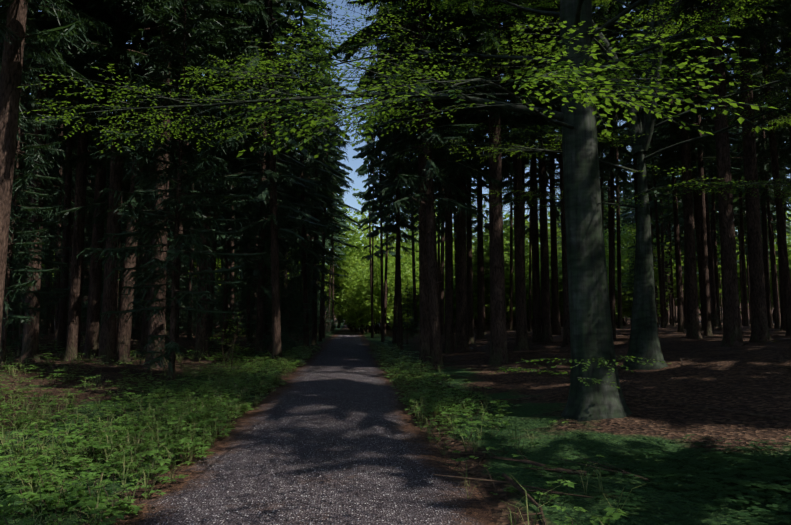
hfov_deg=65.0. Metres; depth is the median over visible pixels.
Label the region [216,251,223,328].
young spruce
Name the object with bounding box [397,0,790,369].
beech
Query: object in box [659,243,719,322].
thicket
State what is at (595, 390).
beech
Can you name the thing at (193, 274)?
young spruce
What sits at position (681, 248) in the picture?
spruce
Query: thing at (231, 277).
spruce
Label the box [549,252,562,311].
thicket
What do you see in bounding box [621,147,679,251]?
spruce
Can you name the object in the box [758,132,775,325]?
spruce
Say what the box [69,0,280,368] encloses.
spruce
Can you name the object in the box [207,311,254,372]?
sapling
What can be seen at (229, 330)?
spruce sapling
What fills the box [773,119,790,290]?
spruce
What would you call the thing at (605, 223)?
spruce
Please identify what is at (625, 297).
young spruce
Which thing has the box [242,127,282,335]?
spruce
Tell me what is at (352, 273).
thicket
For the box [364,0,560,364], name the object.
spruce
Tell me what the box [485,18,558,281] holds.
spruce
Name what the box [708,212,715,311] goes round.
spruce
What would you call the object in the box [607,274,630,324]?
thicket
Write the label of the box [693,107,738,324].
spruce
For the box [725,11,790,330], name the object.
spruce
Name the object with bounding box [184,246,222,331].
young spruce
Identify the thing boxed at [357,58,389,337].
spruce
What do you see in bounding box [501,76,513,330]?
spruce
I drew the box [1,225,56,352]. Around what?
young spruce
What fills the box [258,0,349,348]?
spruce
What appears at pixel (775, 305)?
spruce
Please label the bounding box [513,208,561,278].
thicket
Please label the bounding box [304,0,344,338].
spruce
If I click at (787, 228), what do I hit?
spruce
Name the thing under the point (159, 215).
spruce
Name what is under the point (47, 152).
spruce
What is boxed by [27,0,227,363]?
spruce
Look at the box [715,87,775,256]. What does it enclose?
spruce
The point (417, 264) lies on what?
thicket
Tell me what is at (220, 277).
young spruce
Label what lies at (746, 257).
spruce
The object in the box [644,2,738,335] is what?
spruce
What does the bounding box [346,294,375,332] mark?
thicket
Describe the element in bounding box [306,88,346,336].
spruce
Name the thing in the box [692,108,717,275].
spruce
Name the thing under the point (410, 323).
young spruce
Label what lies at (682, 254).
spruce
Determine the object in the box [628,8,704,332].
spruce
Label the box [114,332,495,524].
gravel track
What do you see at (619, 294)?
spruce
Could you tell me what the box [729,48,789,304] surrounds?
spruce
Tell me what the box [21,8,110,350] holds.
spruce
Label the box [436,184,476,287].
spruce
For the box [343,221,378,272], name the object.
thicket
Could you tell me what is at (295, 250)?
spruce
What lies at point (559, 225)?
spruce
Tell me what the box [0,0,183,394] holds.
spruce
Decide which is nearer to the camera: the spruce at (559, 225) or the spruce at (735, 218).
the spruce at (735, 218)
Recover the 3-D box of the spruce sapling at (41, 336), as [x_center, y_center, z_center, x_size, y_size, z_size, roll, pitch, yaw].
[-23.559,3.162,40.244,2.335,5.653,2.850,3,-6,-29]
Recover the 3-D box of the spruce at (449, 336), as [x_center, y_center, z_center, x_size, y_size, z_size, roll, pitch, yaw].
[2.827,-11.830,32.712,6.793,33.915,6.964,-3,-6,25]
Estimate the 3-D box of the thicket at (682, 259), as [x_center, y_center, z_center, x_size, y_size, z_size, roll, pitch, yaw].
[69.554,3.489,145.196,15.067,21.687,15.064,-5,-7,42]
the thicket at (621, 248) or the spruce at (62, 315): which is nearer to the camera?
the spruce at (62, 315)
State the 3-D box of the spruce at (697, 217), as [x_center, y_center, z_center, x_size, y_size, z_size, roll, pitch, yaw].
[19.188,-12.163,41.051,6.780,34.201,6.345,3,-6,-33]
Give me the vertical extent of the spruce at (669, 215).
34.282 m
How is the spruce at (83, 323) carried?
on the ground
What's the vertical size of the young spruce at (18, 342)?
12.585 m
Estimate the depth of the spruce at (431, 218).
22.96 m
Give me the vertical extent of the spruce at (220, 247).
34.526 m
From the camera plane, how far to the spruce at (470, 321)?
38.38 m
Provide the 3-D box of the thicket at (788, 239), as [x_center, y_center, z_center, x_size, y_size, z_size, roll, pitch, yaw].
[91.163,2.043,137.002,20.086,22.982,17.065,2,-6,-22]
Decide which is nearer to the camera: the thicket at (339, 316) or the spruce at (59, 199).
the spruce at (59, 199)
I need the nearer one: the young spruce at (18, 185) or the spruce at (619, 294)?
the young spruce at (18, 185)
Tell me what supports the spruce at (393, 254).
on the ground
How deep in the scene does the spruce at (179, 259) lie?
34.73 m
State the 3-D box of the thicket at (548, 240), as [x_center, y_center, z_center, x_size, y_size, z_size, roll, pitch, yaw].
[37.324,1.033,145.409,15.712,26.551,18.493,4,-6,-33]
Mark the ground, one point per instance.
(760, 383)
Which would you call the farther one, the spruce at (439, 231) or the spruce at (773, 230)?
the spruce at (773, 230)
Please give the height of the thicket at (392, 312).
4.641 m
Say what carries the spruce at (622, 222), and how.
on the ground
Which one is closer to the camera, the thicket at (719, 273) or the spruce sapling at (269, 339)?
the spruce sapling at (269, 339)
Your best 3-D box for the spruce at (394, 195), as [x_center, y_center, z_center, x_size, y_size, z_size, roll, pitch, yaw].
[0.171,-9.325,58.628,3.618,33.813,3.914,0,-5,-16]
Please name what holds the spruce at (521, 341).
on the ground
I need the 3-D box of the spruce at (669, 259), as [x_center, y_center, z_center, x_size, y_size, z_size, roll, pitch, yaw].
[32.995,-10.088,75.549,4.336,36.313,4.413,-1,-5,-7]
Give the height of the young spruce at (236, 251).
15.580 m
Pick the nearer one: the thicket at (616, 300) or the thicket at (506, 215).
the thicket at (616, 300)
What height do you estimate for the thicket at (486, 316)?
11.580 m
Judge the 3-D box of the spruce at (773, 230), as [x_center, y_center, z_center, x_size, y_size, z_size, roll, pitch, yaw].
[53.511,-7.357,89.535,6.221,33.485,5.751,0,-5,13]
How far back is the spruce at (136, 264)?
64.69 m
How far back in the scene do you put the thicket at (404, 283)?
70.27 m
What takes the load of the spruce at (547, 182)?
on the ground
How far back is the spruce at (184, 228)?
73.54 m
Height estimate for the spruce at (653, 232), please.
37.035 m
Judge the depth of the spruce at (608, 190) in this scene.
58.21 m
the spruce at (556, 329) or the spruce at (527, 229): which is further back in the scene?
the spruce at (527, 229)
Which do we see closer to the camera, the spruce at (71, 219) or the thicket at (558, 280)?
the spruce at (71, 219)
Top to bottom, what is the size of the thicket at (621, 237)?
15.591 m
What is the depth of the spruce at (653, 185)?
50.70 m
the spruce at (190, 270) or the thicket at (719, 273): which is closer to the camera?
the spruce at (190, 270)
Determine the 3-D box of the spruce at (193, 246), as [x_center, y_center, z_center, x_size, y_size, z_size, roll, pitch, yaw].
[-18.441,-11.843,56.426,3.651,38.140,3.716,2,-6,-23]
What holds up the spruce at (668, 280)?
on the ground
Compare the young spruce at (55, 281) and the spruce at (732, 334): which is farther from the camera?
the young spruce at (55, 281)
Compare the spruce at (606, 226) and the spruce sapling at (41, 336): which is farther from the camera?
the spruce at (606, 226)
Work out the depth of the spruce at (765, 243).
47.43 m
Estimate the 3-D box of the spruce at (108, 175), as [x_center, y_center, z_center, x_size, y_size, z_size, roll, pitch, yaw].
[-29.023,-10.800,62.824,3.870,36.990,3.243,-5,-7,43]
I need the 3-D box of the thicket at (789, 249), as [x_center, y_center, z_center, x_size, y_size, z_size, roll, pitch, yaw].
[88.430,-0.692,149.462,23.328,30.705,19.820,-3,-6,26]
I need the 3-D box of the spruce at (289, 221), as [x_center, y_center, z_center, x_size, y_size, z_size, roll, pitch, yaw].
[-9.033,-9.158,43.753,7.610,30.972,7.634,2,-6,-16]
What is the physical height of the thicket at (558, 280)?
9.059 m
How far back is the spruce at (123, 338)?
23.23 m
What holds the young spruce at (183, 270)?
on the ground
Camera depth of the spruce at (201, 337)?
27.60 m
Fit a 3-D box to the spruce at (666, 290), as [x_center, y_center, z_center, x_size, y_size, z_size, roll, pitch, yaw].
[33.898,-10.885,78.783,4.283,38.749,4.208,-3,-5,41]
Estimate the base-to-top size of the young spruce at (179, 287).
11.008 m
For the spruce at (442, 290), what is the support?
on the ground
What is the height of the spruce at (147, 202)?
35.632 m
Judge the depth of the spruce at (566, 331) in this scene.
28.42 m
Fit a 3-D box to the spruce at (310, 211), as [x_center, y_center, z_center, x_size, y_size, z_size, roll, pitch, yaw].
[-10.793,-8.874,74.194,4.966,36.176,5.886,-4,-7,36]
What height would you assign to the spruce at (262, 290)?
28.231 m
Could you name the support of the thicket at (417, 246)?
on the ground
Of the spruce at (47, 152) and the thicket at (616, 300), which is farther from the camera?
the thicket at (616, 300)
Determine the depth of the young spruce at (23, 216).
38.41 m
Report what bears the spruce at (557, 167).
on the ground
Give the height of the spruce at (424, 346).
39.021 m
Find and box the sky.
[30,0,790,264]
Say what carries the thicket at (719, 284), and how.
on the ground
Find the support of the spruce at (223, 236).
on the ground
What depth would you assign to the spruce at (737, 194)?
64.07 m
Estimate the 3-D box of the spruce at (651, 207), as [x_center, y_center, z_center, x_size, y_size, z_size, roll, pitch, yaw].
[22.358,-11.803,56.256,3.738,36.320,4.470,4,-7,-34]
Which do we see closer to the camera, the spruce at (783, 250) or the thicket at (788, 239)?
the spruce at (783, 250)
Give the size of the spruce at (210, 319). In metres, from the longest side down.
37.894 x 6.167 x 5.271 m
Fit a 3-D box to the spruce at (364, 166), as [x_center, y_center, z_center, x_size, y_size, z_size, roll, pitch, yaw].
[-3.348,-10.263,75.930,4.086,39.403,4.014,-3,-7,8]
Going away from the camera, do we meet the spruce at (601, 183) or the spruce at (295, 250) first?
the spruce at (601, 183)
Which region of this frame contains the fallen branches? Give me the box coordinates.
[0,327,790,524]
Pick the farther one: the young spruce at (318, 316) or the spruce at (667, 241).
the spruce at (667, 241)
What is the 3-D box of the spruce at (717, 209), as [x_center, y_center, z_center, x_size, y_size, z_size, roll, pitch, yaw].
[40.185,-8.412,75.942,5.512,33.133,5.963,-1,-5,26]
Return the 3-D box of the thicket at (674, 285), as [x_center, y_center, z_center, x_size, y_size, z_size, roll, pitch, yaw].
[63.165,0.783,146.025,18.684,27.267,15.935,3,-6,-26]
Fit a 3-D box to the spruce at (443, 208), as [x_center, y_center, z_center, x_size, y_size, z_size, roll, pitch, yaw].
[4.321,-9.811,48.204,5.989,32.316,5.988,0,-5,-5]
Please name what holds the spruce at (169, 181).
on the ground
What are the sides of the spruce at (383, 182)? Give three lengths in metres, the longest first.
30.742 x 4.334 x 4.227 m
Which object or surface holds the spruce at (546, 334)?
on the ground
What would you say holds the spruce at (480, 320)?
on the ground
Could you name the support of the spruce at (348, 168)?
on the ground
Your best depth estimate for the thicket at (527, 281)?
67.91 m
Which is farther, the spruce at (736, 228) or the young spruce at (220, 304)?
the spruce at (736, 228)
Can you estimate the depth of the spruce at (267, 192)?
25.04 m
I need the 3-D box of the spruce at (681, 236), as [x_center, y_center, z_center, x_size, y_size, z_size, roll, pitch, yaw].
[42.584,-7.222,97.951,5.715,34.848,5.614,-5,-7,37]
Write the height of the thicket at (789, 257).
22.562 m
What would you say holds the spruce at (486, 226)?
on the ground
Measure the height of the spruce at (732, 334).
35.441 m
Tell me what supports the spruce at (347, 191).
on the ground
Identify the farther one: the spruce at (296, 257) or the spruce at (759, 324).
the spruce at (296, 257)
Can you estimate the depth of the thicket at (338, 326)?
156.84 m
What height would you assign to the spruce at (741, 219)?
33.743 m
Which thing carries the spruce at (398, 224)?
on the ground
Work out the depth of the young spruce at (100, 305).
34.49 m
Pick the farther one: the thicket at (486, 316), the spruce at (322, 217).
the thicket at (486, 316)
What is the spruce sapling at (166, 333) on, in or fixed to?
on the ground
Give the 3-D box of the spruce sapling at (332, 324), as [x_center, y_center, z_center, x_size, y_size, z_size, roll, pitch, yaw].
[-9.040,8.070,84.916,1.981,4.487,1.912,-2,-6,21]
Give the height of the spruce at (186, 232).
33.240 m
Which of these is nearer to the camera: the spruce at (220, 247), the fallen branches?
the fallen branches
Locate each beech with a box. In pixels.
[19,0,777,420]
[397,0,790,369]
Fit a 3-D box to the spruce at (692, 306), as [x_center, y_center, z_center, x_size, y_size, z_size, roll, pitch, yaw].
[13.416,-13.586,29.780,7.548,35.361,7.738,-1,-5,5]
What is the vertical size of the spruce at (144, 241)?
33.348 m
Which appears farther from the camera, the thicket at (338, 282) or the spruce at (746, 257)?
the thicket at (338, 282)
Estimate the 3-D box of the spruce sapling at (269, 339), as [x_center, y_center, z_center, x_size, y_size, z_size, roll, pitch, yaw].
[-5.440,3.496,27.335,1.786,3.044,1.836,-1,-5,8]
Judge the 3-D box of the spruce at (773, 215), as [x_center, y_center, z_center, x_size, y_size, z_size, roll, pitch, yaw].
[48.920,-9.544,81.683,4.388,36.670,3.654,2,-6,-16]
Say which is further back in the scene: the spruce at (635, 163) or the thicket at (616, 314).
the thicket at (616, 314)
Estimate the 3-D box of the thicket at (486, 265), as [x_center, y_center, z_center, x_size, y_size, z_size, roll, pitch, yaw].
[9.627,-0.134,62.375,8.329,13.855,9.804,-4,-7,34]
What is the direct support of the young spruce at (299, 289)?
on the ground
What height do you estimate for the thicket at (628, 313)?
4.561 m
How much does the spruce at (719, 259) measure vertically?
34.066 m
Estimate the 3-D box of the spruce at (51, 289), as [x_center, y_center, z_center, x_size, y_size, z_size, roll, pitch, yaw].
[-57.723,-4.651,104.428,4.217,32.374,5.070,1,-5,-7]
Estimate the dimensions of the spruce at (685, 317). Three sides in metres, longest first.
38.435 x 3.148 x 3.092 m
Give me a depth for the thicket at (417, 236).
128.83 m
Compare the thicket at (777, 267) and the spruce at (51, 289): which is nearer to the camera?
the spruce at (51, 289)
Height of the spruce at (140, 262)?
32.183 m
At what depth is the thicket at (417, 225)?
171.55 m
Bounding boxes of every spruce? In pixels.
[0,0,68,371]
[0,0,131,361]
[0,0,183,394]
[0,1,79,346]
[0,3,42,78]
[0,75,71,354]
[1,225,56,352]
[10,194,41,341]
[20,0,250,363]
[21,0,150,360]
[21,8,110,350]
[23,7,61,229]
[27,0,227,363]
[32,53,109,291]
[34,4,91,343]
[38,2,175,357]
[44,198,90,329]
[48,189,91,324]
[48,220,61,327]
[57,99,110,331]
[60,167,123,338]
[63,78,112,337]
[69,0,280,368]
[76,0,270,380]
[81,216,143,340]
[85,265,119,341]
[91,155,109,326]
[107,39,171,335]
[120,169,141,328]
[123,46,173,339]
[123,65,174,263]
[124,0,294,358]
[124,85,200,277]
[138,42,182,353]
[155,8,230,330]
[165,238,194,334]
[165,240,197,337]
[166,185,183,312]
[171,169,198,332]
[172,71,216,339]
[173,193,225,303]
[182,245,196,323]
[184,9,250,342]
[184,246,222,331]
[188,170,201,336]
[197,0,346,365]
[199,0,258,347]
[200,149,224,332]
[210,0,320,352]
[210,116,244,336]
[211,207,238,250]
[215,280,244,330]
[216,207,252,332]
[216,240,224,320]
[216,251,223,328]
[222,84,260,342]
[223,5,323,345]
[224,105,257,339]
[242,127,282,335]
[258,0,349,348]
[275,10,293,338]
[280,0,362,344]
[280,207,320,333]
[288,153,301,275]
[292,67,321,271]
[295,262,324,336]
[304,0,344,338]
[305,12,325,300]
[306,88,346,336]
[309,0,352,341]
[318,156,349,332]
[319,0,518,369]
[320,184,347,329]
[320,184,349,330]
[343,0,488,365]
[352,27,378,335]
[357,4,393,341]
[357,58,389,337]
[362,3,417,350]
[363,131,410,335]
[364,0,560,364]
[370,88,418,343]
[374,6,418,345]
[375,0,542,351]
[382,118,413,229]
[387,120,417,334]
[390,281,419,343]
[395,1,509,352]
[406,165,435,259]
[415,160,456,334]
[417,36,488,286]
[431,111,444,303]
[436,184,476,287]
[441,27,507,343]
[447,0,601,350]
[465,30,506,338]
[469,43,503,333]
[477,16,558,342]
[482,15,604,341]
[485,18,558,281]
[488,0,638,347]
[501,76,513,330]
[503,38,597,334]
[512,146,549,331]
[537,135,561,328]
[547,25,617,255]
[548,171,560,247]
[550,1,631,189]
[555,119,607,204]
[592,0,648,338]
[593,11,629,236]
[595,0,635,328]
[597,0,666,251]
[598,2,632,300]
[603,157,615,247]
[604,0,783,338]
[604,192,614,238]
[604,193,607,243]
[614,123,633,323]
[617,239,635,323]
[619,3,671,326]
[620,149,634,256]
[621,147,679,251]
[623,4,675,327]
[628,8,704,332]
[630,170,671,324]
[631,0,790,346]
[631,187,672,258]
[636,4,740,330]
[643,0,790,341]
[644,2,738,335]
[647,55,705,323]
[648,110,680,324]
[648,153,681,325]
[657,154,682,325]
[658,22,742,327]
[658,212,683,322]
[659,223,674,323]
[663,43,706,327]
[663,201,678,324]
[666,201,696,247]
[671,176,698,274]
[671,177,695,270]
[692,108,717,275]
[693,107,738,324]
[695,50,740,325]
[697,0,790,335]
[707,43,780,325]
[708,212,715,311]
[709,130,735,265]
[709,133,745,243]
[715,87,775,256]
[718,162,761,324]
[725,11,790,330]
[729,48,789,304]
[729,114,766,213]
[731,4,790,245]
[731,21,789,328]
[733,43,790,327]
[735,226,738,262]
[736,211,750,323]
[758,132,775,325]
[760,166,789,324]
[766,206,789,275]
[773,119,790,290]
[773,175,790,238]
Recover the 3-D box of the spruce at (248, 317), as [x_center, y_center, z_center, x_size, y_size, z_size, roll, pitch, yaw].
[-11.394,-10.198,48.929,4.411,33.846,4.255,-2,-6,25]
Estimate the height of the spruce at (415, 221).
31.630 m
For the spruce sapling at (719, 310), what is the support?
on the ground
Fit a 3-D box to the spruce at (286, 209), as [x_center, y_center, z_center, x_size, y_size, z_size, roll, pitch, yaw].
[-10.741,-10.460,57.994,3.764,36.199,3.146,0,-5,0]
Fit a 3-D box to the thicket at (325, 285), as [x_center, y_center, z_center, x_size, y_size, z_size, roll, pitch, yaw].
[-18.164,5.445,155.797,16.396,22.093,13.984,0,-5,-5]
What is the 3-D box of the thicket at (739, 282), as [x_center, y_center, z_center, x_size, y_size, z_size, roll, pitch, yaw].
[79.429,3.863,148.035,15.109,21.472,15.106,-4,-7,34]
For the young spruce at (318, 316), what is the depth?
56.52 m
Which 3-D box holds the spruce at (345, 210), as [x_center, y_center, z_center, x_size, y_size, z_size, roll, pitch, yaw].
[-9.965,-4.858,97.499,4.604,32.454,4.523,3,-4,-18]
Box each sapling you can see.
[15,294,50,340]
[165,315,169,337]
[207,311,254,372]
[213,281,247,345]
[213,284,237,338]
[252,333,292,360]
[318,289,332,334]
[325,312,335,333]
[711,301,722,327]
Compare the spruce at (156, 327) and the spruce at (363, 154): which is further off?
the spruce at (363, 154)
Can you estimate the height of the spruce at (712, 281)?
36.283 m
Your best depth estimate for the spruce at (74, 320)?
23.74 m
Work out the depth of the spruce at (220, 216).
67.87 m
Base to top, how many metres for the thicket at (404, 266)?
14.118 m
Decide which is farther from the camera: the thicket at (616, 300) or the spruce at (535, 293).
the thicket at (616, 300)
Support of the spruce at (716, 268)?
on the ground
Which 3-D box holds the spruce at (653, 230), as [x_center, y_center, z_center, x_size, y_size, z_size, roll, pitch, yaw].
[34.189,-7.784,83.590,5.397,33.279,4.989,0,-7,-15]
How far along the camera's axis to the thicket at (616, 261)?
82.65 m
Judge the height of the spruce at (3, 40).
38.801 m
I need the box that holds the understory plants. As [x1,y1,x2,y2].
[0,339,790,524]
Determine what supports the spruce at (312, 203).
on the ground
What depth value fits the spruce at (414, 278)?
65.03 m
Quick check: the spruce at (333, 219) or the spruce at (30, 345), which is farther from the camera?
the spruce at (333, 219)
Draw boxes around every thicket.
[298,245,344,326]
[319,263,345,327]
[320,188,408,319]
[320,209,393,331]
[327,242,390,330]
[331,286,350,330]
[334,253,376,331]
[338,244,391,328]
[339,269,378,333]
[341,261,379,332]
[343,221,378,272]
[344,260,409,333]
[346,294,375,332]
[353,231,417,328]
[378,228,418,267]
[387,299,405,330]
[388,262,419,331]
[389,255,418,274]
[392,312,413,332]
[402,193,476,266]
[402,230,444,260]
[405,261,418,284]
[406,238,453,323]
[440,237,489,327]
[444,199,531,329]
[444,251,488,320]
[444,257,488,328]
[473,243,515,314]
[486,237,531,326]
[503,205,528,244]
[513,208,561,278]
[525,215,562,322]
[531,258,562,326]
[540,248,562,326]
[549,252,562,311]
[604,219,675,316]
[604,223,635,324]
[605,217,635,279]
[605,243,634,311]
[607,270,631,317]
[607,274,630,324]
[615,285,632,325]
[655,253,683,322]
[657,267,668,310]
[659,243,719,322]
[671,235,721,308]
[697,212,748,322]
[698,231,746,312]
[717,237,747,319]
[767,211,790,319]
[768,233,790,304]
[769,244,790,301]
[788,250,790,276]
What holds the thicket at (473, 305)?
on the ground
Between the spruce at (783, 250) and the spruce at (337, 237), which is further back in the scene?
the spruce at (337, 237)
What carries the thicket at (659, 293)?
on the ground
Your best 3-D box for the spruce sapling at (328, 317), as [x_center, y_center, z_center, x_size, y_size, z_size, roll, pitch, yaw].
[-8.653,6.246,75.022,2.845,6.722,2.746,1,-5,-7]
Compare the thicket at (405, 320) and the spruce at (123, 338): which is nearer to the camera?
the spruce at (123, 338)
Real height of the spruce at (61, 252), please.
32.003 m
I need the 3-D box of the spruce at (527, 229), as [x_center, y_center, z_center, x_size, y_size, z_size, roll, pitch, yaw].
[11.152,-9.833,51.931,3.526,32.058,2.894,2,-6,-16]
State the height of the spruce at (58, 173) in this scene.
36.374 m
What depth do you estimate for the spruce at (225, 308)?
37.80 m
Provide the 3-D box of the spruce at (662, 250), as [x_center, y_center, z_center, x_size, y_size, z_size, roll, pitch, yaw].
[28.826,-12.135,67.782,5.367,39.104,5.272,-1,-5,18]
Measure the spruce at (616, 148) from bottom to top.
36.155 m
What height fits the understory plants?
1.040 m
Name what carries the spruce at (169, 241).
on the ground
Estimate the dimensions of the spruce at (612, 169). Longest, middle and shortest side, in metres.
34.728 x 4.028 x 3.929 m
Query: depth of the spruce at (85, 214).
52.58 m
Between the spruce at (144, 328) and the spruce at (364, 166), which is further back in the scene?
the spruce at (364, 166)
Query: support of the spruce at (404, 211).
on the ground
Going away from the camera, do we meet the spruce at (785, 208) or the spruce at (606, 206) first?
the spruce at (785, 208)
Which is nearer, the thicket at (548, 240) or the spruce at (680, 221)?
the spruce at (680, 221)
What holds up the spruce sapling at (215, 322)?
on the ground
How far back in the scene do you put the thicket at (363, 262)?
104.62 m
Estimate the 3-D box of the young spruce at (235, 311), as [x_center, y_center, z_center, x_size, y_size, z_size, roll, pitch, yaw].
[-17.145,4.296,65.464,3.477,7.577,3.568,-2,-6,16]
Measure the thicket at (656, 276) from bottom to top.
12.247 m
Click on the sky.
(355, 163)
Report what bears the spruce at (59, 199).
on the ground
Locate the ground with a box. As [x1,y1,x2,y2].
[0,298,790,524]
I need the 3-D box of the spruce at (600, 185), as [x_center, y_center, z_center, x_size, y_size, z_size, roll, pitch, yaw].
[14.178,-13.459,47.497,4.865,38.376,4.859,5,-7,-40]
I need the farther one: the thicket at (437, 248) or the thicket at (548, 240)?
the thicket at (548, 240)
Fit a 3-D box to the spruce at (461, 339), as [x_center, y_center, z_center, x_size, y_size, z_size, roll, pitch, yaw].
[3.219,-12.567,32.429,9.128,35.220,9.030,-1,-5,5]

